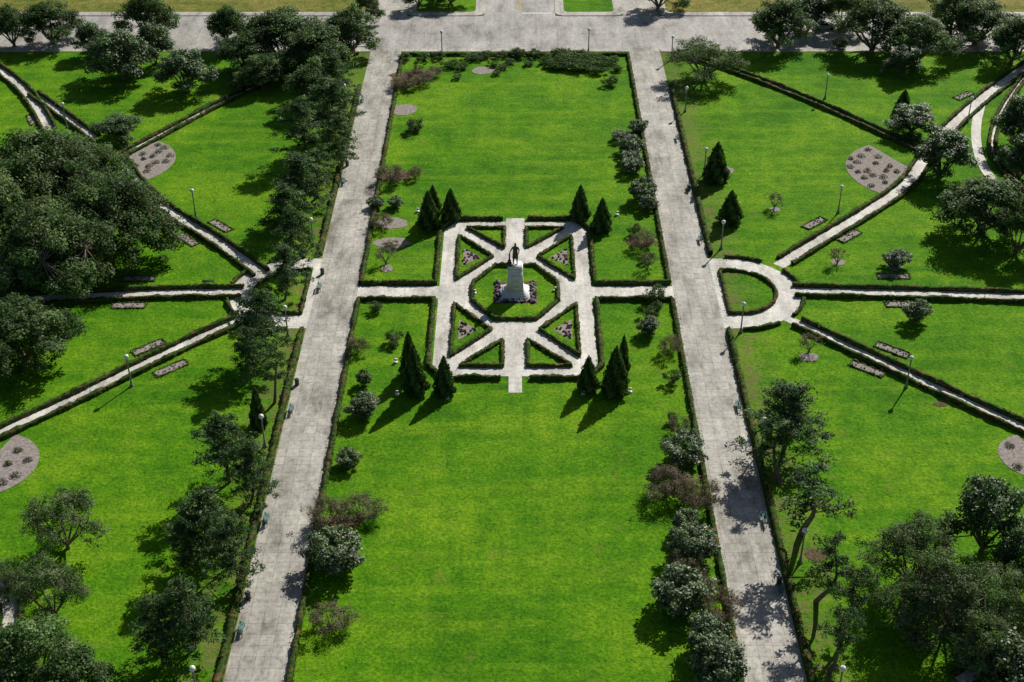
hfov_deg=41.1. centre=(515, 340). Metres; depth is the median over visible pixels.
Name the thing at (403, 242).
mulch bed
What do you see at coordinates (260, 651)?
avenue
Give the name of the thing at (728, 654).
magnolia tree
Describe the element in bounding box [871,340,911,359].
hedge
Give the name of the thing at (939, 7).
live oak tree
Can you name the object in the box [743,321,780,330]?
hedge
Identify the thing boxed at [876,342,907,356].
flower bed
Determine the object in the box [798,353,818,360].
mulch bed
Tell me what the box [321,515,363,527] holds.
mulch bed
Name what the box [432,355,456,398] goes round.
cypress tree
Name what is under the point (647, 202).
magnolia tree
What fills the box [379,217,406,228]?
mulch bed
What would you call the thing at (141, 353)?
hedge
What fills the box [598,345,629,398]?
cypress tree
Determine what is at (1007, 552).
broadleaf tree
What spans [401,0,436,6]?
live oak tree
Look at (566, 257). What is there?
bed flowers
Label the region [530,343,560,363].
garden bed
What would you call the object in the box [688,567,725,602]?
bare shrub
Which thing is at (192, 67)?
broadleaf tree
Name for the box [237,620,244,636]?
park bench
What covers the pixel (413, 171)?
bare shrub
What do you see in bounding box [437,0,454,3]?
live oak tree
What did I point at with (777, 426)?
old pine tree
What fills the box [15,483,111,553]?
grey leaved tree
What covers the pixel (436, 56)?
shrub
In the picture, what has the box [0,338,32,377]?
live oak tree
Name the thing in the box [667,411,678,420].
shrub
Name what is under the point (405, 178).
mulch bed
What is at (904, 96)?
cypress tree
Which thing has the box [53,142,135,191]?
live oak tree
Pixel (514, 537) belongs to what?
ground
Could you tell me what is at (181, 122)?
path
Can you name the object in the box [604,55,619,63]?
shrub
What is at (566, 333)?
bed flowers
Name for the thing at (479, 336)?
hedge
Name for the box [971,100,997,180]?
path
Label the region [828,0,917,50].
live oak tree
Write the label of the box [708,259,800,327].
forecourt walk
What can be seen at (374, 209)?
hedge
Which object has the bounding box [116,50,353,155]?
hedge
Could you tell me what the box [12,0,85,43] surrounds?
live oak tree
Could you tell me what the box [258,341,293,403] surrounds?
old pine tree
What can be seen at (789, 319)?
path
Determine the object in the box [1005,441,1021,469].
bed plants
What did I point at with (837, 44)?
shrub
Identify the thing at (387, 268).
mulch bed
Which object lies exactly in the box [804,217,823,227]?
flower bed
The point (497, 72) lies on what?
shrub
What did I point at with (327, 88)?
pine tree
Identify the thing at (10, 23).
live oak tree
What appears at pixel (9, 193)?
live oak tree
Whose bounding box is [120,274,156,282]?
hedge
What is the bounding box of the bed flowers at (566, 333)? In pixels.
[556,321,572,338]
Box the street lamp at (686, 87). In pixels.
[684,86,688,111]
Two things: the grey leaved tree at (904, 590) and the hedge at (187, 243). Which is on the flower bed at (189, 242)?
the hedge at (187, 243)
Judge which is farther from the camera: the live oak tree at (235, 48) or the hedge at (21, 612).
the live oak tree at (235, 48)
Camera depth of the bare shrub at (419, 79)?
267.87 m
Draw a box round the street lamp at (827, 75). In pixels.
[823,74,829,98]
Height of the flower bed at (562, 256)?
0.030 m
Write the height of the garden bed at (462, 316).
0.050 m
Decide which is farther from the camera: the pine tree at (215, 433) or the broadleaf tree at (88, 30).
the broadleaf tree at (88, 30)
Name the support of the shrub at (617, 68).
on the ground at (514, 537)
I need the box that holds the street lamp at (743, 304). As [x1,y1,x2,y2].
[739,302,745,333]
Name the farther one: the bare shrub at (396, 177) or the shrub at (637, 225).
the bare shrub at (396, 177)
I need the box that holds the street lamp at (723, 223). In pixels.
[719,220,725,249]
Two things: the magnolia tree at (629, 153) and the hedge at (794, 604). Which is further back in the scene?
the magnolia tree at (629, 153)
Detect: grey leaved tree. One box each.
[0,557,25,601]
[6,550,91,622]
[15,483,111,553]
[664,34,750,84]
[852,507,965,609]
[867,567,945,651]
[893,546,1023,646]
[924,601,1019,678]
[970,560,1023,632]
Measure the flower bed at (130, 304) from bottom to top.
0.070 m
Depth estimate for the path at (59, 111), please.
255.35 m
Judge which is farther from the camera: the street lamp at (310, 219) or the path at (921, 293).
the street lamp at (310, 219)
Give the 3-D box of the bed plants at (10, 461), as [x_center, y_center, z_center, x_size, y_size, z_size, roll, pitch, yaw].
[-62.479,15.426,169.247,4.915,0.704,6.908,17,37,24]
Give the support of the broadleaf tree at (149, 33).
on the ground at (514, 537)
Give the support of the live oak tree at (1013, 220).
on the ground at (514, 537)
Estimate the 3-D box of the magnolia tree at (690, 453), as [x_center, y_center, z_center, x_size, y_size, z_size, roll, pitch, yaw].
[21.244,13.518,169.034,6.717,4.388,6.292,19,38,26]
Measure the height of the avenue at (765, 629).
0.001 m
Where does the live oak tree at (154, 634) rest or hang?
on the ground at (514, 537)
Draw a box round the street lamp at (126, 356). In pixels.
[124,354,133,386]
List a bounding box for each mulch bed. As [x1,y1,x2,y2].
[0,434,38,491]
[129,141,175,178]
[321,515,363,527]
[372,237,410,248]
[375,169,410,181]
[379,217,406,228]
[381,264,392,271]
[389,71,431,82]
[390,104,417,114]
[472,66,493,74]
[625,238,653,246]
[678,492,717,504]
[699,608,733,628]
[770,207,780,212]
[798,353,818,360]
[804,548,826,561]
[830,258,845,264]
[846,145,912,192]
[887,265,901,270]
[932,401,947,406]
[998,435,1023,474]
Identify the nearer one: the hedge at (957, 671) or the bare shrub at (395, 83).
the hedge at (957, 671)
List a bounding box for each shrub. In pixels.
[299,495,347,530]
[306,597,359,635]
[339,491,389,523]
[347,336,371,353]
[364,212,393,228]
[367,300,383,311]
[373,163,405,183]
[381,239,399,247]
[384,329,404,340]
[388,74,417,88]
[388,339,399,347]
[396,52,411,60]
[403,68,437,85]
[404,166,422,177]
[405,117,424,130]
[413,64,423,69]
[415,52,429,60]
[425,64,442,75]
[431,50,445,59]
[439,58,458,68]
[452,73,461,78]
[456,61,468,69]
[461,52,478,60]
[474,51,485,59]
[482,50,496,57]
[487,60,498,65]
[491,70,500,74]
[495,50,509,57]
[497,62,507,68]
[503,58,514,63]
[509,47,531,57]
[524,60,533,65]
[528,48,543,56]
[600,75,618,85]
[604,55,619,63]
[611,65,623,71]
[626,222,640,234]
[628,226,658,248]
[639,304,657,315]
[640,254,653,262]
[640,283,665,303]
[643,462,695,500]
[651,300,663,310]
[657,333,680,353]
[662,369,681,383]
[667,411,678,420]
[667,414,690,434]
[667,544,711,574]
[671,474,721,510]
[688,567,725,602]
[701,584,744,622]
[829,37,849,48]
[903,130,922,141]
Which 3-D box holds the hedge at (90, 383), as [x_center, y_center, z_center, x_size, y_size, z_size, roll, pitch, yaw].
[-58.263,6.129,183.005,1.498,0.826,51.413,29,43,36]
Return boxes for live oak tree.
[0,3,36,46]
[0,124,113,208]
[0,159,59,238]
[0,199,121,299]
[0,292,88,372]
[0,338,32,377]
[0,609,84,681]
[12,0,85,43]
[32,636,129,681]
[52,170,188,268]
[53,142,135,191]
[111,0,180,37]
[203,4,246,43]
[214,32,273,78]
[227,52,283,89]
[235,4,318,59]
[270,15,358,72]
[282,56,344,109]
[323,1,383,52]
[350,0,385,22]
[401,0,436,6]
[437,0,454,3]
[648,0,691,9]
[748,0,818,47]
[820,0,871,33]
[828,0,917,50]
[879,12,964,63]
[926,0,978,35]
[929,174,1023,241]
[936,0,1016,44]
[989,12,1023,63]
[990,194,1023,253]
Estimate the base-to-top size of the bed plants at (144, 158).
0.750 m
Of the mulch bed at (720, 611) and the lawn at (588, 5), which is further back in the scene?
the lawn at (588, 5)
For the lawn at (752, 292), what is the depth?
203.91 m
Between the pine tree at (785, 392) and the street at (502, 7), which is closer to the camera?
the pine tree at (785, 392)
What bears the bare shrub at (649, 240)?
on the ground at (514, 537)
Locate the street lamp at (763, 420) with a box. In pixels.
[760,417,765,449]
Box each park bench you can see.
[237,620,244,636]
[262,512,269,526]
[288,403,293,415]
[735,398,740,409]
[761,511,767,525]
[776,580,783,595]
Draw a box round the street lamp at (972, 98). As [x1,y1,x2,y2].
[966,96,973,122]
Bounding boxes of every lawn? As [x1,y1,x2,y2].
[0,0,364,11]
[417,0,475,11]
[563,0,612,11]
[664,0,1023,11]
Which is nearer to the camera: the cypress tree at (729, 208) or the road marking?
the cypress tree at (729, 208)
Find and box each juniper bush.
[538,56,566,69]
[544,46,605,70]
[571,53,610,73]
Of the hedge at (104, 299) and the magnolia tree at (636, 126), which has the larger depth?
the magnolia tree at (636, 126)
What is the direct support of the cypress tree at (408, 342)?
on the ground at (514, 537)
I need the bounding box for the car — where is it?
[814,21,835,29]
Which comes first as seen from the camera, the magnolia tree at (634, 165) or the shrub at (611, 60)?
the magnolia tree at (634, 165)
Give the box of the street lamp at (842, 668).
[839,665,845,681]
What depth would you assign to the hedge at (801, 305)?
199.81 m
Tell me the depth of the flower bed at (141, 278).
207.04 m
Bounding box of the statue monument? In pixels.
[500,243,529,300]
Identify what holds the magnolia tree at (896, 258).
on the ground at (514, 537)
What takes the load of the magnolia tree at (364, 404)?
on the ground at (514, 537)
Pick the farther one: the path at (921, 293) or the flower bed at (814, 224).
the flower bed at (814, 224)
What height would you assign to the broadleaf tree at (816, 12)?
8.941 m
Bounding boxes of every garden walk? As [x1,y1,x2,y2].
[356,286,438,297]
[433,222,597,375]
[506,218,523,221]
[509,376,521,392]
[591,286,673,297]
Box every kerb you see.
[0,48,370,51]
[21,9,372,15]
[401,48,628,51]
[408,0,484,15]
[554,0,622,15]
[656,0,1023,15]
[659,48,1023,51]
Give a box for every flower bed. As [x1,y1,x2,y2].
[28,115,35,123]
[113,303,143,307]
[123,276,154,281]
[133,339,164,354]
[153,360,185,374]
[177,233,197,244]
[210,220,230,231]
[458,319,477,339]
[463,249,479,265]
[494,281,536,302]
[551,250,567,265]
[553,320,572,339]
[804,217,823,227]
[838,230,859,241]
[851,361,884,375]
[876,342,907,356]
[878,273,909,277]
[886,301,915,305]
[954,92,971,98]
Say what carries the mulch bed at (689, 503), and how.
on the ground at (514, 537)
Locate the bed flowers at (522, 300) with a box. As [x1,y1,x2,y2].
[494,298,536,302]
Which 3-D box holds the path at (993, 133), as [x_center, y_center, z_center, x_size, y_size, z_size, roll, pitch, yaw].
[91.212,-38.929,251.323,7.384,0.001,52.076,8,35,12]
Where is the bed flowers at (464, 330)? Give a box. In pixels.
[458,321,475,334]
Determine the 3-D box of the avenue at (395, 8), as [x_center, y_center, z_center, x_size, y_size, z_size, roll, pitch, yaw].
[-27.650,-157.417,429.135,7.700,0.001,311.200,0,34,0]
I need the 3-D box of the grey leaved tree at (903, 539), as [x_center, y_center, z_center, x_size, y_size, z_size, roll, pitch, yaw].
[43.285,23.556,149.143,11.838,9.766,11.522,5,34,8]
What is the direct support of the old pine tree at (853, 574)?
on the ground at (514, 537)
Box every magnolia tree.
[298,524,365,576]
[335,445,363,467]
[342,389,380,418]
[355,369,372,384]
[366,195,384,207]
[387,194,403,207]
[611,129,630,139]
[616,134,645,151]
[620,150,641,160]
[620,156,644,172]
[627,119,647,131]
[628,174,657,200]
[635,314,660,334]
[638,194,658,210]
[649,561,716,618]
[660,426,708,468]
[664,520,720,562]
[670,507,700,528]
[683,628,750,681]
[688,609,732,653]
[881,247,912,268]
[901,297,933,322]
[970,622,1023,681]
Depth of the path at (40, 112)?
261.83 m
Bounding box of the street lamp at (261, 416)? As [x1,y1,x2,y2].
[259,414,266,447]
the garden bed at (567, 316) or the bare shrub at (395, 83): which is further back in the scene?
the bare shrub at (395, 83)
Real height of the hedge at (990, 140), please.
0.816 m
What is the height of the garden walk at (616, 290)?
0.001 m
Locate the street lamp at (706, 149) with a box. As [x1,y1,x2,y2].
[703,147,707,171]
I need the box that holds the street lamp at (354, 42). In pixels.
[353,41,356,64]
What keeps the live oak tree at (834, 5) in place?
on the ground at (514, 537)
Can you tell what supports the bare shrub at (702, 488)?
on the ground at (514, 537)
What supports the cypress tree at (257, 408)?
on the ground at (514, 537)
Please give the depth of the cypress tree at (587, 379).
181.21 m
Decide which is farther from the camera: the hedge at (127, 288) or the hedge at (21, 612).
the hedge at (127, 288)
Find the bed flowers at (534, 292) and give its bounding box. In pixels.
[529,280,536,301]
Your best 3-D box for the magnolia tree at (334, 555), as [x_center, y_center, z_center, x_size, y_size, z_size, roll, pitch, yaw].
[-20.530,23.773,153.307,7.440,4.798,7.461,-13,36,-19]
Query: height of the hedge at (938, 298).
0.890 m
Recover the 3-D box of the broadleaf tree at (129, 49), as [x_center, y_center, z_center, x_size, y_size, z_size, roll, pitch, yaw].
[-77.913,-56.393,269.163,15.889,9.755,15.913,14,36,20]
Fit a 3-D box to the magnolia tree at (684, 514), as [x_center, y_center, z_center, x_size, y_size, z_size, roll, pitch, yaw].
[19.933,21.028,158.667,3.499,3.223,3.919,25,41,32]
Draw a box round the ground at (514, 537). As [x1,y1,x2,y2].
[0,13,1023,681]
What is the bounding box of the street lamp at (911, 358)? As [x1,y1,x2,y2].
[904,356,913,388]
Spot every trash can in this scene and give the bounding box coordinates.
[244,590,250,599]
[294,378,298,385]
[776,575,782,582]
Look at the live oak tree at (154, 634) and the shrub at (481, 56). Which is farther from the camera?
the shrub at (481, 56)
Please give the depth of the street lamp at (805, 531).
153.57 m
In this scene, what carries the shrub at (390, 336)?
on the ground at (514, 537)
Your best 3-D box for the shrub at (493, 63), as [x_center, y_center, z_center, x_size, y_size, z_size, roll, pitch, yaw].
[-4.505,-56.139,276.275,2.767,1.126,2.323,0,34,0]
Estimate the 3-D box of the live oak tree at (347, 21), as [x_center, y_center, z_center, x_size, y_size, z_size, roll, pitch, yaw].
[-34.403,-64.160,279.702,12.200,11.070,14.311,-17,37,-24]
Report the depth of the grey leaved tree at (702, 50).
266.52 m
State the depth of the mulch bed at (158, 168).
240.91 m
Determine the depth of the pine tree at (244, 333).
181.86 m
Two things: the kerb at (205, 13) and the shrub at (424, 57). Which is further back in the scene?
the kerb at (205, 13)
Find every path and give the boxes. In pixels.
[0,67,53,129]
[0,316,240,433]
[0,575,17,627]
[1,289,231,301]
[33,95,96,138]
[122,163,259,270]
[130,86,255,149]
[739,72,913,146]
[773,65,1023,267]
[784,316,1023,429]
[798,288,1023,298]
[954,668,979,681]
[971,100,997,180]
[991,77,1023,164]
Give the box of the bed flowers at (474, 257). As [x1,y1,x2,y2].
[462,249,479,264]
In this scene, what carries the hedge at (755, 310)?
on the lawn at (752, 292)
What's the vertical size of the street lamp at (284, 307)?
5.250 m
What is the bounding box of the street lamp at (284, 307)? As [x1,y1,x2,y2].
[282,305,289,336]
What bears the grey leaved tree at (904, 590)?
on the ground at (514, 537)
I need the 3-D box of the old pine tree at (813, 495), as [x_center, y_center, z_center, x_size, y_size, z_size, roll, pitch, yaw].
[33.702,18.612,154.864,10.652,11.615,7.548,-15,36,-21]
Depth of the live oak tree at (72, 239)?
196.27 m
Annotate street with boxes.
[0,16,1023,47]
[484,0,554,15]
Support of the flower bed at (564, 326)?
on the garden bed at (567, 316)
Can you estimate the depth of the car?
292.67 m
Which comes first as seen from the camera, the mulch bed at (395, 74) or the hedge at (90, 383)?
the hedge at (90, 383)
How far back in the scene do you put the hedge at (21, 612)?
148.16 m
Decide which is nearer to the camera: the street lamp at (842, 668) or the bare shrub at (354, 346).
the street lamp at (842, 668)
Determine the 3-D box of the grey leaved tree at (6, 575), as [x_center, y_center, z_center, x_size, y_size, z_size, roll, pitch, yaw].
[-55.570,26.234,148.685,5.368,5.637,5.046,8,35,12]
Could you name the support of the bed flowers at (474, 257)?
on the flower bed at (470, 259)
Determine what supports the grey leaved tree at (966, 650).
on the ground at (514, 537)
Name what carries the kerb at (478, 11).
on the ground at (514, 537)
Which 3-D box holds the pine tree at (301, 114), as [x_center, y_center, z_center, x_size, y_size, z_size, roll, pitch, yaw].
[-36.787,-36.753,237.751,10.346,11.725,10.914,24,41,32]
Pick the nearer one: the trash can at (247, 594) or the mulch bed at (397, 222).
the trash can at (247, 594)
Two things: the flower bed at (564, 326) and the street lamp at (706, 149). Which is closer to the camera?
the flower bed at (564, 326)
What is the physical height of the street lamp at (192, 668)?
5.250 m
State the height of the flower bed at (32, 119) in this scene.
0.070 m
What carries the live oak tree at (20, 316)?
on the ground at (514, 537)
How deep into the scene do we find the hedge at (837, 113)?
259.06 m
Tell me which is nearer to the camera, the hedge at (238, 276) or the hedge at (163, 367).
the hedge at (163, 367)
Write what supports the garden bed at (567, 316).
on the garden walk at (515, 334)
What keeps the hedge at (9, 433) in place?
on the ground at (514, 537)
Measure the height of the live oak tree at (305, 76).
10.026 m
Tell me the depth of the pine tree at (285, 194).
215.80 m
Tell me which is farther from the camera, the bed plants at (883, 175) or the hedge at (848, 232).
the bed plants at (883, 175)
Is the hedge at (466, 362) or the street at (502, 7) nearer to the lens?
the hedge at (466, 362)
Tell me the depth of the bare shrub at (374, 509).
160.29 m
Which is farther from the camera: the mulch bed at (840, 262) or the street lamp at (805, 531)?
the mulch bed at (840, 262)
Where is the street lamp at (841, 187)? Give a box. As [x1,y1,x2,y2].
[836,185,843,213]
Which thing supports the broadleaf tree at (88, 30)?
on the ground at (514, 537)
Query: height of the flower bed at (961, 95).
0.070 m
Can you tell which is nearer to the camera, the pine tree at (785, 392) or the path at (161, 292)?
the pine tree at (785, 392)
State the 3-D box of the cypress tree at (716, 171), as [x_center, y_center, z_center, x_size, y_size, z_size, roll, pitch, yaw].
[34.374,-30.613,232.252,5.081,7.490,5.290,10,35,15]
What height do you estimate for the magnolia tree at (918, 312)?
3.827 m
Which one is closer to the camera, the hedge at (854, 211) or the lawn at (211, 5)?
the hedge at (854, 211)
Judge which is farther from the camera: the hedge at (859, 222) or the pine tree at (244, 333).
the hedge at (859, 222)
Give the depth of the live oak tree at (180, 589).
139.41 m
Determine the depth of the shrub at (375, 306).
198.64 m
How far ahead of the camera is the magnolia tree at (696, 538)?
153.97 m
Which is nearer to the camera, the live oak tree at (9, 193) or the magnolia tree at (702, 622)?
the magnolia tree at (702, 622)
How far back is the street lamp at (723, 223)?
213.24 m
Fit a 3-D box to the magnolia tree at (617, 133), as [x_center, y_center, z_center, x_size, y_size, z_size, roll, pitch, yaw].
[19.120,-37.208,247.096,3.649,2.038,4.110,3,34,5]
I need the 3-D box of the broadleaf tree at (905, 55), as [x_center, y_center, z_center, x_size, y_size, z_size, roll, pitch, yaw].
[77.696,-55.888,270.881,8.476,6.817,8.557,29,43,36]
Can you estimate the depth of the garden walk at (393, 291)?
204.00 m
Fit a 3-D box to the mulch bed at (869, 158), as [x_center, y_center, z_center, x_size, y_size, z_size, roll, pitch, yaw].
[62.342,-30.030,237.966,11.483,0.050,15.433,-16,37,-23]
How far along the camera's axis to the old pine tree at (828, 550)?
144.90 m
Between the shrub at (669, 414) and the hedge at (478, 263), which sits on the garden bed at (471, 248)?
the hedge at (478, 263)
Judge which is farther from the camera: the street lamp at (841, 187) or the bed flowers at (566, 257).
the street lamp at (841, 187)
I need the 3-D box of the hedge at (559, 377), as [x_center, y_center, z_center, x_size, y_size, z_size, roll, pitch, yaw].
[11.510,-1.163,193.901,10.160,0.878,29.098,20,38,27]
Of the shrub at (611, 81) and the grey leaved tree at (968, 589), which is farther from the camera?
the shrub at (611, 81)
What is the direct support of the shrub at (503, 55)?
on the ground at (514, 537)
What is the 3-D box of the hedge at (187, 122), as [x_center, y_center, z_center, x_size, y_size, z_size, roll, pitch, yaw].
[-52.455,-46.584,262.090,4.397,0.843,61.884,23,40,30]
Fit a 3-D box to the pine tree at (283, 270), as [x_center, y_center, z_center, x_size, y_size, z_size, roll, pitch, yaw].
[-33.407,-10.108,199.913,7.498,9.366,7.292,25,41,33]
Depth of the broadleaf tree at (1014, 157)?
230.56 m
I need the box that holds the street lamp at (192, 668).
[189,665,195,681]
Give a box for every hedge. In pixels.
[0,62,56,127]
[0,72,45,129]
[0,314,234,428]
[0,321,241,440]
[0,559,24,654]
[0,602,2,629]
[1,282,244,296]
[2,292,241,305]
[26,114,37,125]
[27,92,87,137]
[37,90,100,136]
[110,301,148,308]
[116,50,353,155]
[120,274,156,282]
[122,152,269,271]
[123,51,358,155]
[129,337,167,356]
[150,206,255,276]
[151,358,191,377]
[176,231,200,246]
[207,218,234,232]
[212,326,304,681]
[224,296,236,312]
[230,268,246,283]
[253,267,312,314]
[268,255,305,262]
[285,297,360,681]
[317,84,360,254]
[356,294,501,380]
[358,51,505,282]
[360,215,502,285]
[449,301,492,356]
[454,233,493,279]
[458,337,506,367]
[466,224,506,248]
[469,261,560,320]
[524,225,564,248]
[524,336,574,367]
[525,52,670,281]
[526,214,669,285]
[528,294,672,380]
[536,233,575,279]
[537,301,581,356]
[669,84,712,254]
[669,297,745,681]
[673,52,916,151]
[680,50,920,146]
[717,267,778,314]
[724,254,761,262]
[726,326,817,681]
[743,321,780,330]
[776,59,1023,258]
[781,267,799,281]
[790,72,1023,263]
[791,322,1023,434]
[792,282,1023,293]
[792,296,806,315]
[793,291,1023,303]
[801,216,827,229]
[801,315,1023,423]
[835,229,862,242]
[848,359,886,377]
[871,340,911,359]
[874,272,912,279]
[883,299,914,307]
[950,629,1023,676]
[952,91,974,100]
[987,74,1023,189]
[993,79,1023,182]
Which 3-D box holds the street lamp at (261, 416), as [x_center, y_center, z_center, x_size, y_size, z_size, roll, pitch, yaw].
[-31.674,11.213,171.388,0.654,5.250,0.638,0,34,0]
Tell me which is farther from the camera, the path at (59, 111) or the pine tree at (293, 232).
the path at (59, 111)
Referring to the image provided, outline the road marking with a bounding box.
[522,13,551,13]
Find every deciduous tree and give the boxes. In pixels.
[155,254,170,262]
[373,247,395,263]
[638,250,658,267]
[764,191,783,208]
[797,333,824,351]
[828,247,848,263]
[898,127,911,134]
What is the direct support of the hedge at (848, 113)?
on the ground at (514, 537)
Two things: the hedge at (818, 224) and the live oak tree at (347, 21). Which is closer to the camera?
the hedge at (818, 224)
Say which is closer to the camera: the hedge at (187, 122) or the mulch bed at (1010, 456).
the mulch bed at (1010, 456)
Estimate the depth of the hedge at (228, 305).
199.97 m
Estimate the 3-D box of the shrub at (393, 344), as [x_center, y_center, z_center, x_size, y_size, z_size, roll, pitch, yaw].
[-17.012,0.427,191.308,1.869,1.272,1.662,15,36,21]
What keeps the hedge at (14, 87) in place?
on the ground at (514, 537)
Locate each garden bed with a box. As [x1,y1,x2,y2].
[258,271,312,314]
[450,307,492,357]
[455,238,493,280]
[470,267,560,320]
[470,344,499,362]
[476,229,502,242]
[525,229,553,249]
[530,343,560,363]
[538,308,580,357]
[541,239,574,280]
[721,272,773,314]
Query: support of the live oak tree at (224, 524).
on the ground at (514, 537)
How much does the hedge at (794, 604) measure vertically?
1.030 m
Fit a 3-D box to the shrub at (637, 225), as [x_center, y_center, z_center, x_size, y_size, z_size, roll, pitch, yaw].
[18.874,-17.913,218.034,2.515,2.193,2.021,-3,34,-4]
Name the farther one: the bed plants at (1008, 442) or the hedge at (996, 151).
the hedge at (996, 151)
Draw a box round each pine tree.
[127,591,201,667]
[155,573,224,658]
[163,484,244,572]
[165,510,218,578]
[185,409,267,493]
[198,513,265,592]
[222,288,294,357]
[228,437,280,502]
[229,324,277,381]
[258,181,316,230]
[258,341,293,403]
[261,241,316,299]
[264,95,332,157]
[266,206,323,263]
[267,150,333,211]
[292,147,339,194]
[305,75,366,140]
[314,113,360,165]
[319,48,358,99]
[734,374,839,471]
[745,412,801,483]
[778,460,858,535]
[807,529,866,603]
[816,603,867,674]
[828,563,882,633]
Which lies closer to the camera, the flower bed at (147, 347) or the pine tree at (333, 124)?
the flower bed at (147, 347)
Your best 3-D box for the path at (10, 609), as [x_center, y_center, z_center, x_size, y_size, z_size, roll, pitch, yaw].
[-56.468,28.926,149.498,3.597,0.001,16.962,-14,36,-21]
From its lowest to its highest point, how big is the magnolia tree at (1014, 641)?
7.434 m
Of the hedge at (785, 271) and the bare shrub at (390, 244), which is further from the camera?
the bare shrub at (390, 244)
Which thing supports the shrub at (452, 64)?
on the ground at (514, 537)
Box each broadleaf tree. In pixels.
[69,21,107,49]
[80,28,160,78]
[88,112,142,147]
[132,21,175,63]
[151,47,219,92]
[794,0,832,30]
[879,43,924,75]
[883,102,939,137]
[912,126,981,178]
[934,471,1023,553]
[988,92,1023,140]
[989,524,1023,588]
[994,132,1023,178]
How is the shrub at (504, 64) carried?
on the ground at (514, 537)
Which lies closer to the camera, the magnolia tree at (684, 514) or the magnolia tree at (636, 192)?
the magnolia tree at (684, 514)
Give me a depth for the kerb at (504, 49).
283.58 m
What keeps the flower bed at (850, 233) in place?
on the ground at (514, 537)
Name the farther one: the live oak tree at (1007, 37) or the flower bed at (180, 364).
the live oak tree at (1007, 37)
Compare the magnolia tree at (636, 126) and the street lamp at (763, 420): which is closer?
the street lamp at (763, 420)
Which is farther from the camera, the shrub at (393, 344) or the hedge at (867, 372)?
the shrub at (393, 344)
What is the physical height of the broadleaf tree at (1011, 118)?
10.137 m
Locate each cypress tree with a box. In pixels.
[248,386,268,430]
[398,331,413,376]
[400,344,430,398]
[416,190,441,231]
[429,185,441,215]
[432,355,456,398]
[440,188,461,222]
[569,185,591,222]
[576,355,600,394]
[589,197,612,233]
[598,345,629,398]
[619,334,630,373]
[702,141,730,184]
[714,190,743,226]
[893,90,910,110]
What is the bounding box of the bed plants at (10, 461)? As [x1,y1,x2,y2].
[0,446,32,485]
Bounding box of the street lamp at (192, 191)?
[190,189,197,216]
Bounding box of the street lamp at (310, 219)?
[309,217,314,246]
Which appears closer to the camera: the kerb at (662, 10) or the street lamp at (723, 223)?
the street lamp at (723, 223)
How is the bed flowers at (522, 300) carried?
on the flower bed at (505, 282)
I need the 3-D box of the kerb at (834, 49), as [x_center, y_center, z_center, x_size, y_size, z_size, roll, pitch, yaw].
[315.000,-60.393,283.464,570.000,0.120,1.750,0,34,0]
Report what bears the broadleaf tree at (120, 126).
on the ground at (514, 537)
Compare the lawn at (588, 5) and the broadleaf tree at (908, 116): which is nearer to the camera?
the broadleaf tree at (908, 116)
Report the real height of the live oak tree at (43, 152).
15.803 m
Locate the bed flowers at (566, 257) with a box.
[553,248,568,264]
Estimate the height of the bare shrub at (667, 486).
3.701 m
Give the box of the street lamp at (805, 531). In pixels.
[797,528,807,563]
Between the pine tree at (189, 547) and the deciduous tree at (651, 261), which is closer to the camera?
the pine tree at (189, 547)
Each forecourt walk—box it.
[230,259,322,327]
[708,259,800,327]
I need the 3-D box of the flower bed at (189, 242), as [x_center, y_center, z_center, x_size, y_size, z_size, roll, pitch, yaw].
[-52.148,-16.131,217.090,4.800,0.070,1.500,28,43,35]
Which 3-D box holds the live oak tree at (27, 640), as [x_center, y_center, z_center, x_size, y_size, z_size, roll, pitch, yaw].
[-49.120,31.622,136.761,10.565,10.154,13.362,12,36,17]
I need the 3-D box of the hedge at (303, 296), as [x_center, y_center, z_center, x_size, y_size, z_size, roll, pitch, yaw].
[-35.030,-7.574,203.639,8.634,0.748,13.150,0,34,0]
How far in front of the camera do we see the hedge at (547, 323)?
194.66 m
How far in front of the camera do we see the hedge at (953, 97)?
263.65 m
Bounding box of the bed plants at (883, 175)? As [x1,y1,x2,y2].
[845,147,900,186]
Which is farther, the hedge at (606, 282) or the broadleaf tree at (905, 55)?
the broadleaf tree at (905, 55)
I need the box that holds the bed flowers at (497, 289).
[493,279,500,302]
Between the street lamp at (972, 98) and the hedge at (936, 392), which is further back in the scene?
the street lamp at (972, 98)
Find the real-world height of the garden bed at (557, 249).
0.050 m
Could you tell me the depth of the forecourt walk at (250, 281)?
204.47 m
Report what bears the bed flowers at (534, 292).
on the flower bed at (505, 282)
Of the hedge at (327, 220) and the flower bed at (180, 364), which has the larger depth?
the hedge at (327, 220)
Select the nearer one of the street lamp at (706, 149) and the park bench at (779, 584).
the park bench at (779, 584)
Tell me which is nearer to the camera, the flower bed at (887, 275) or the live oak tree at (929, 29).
the flower bed at (887, 275)
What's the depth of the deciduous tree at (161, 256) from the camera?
210.69 m
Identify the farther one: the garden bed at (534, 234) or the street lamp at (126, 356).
the garden bed at (534, 234)
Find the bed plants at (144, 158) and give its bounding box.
[130,143,173,172]
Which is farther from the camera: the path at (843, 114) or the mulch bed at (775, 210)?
the path at (843, 114)
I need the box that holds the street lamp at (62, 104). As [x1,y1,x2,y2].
[61,102,68,128]
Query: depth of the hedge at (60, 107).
256.92 m
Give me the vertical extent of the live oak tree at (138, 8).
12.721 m
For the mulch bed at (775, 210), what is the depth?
225.46 m
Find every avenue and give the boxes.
[223,48,401,681]
[372,0,408,16]
[621,0,658,16]
[629,48,806,681]
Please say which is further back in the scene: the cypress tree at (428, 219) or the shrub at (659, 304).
the cypress tree at (428, 219)
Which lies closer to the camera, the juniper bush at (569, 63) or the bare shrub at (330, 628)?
the bare shrub at (330, 628)

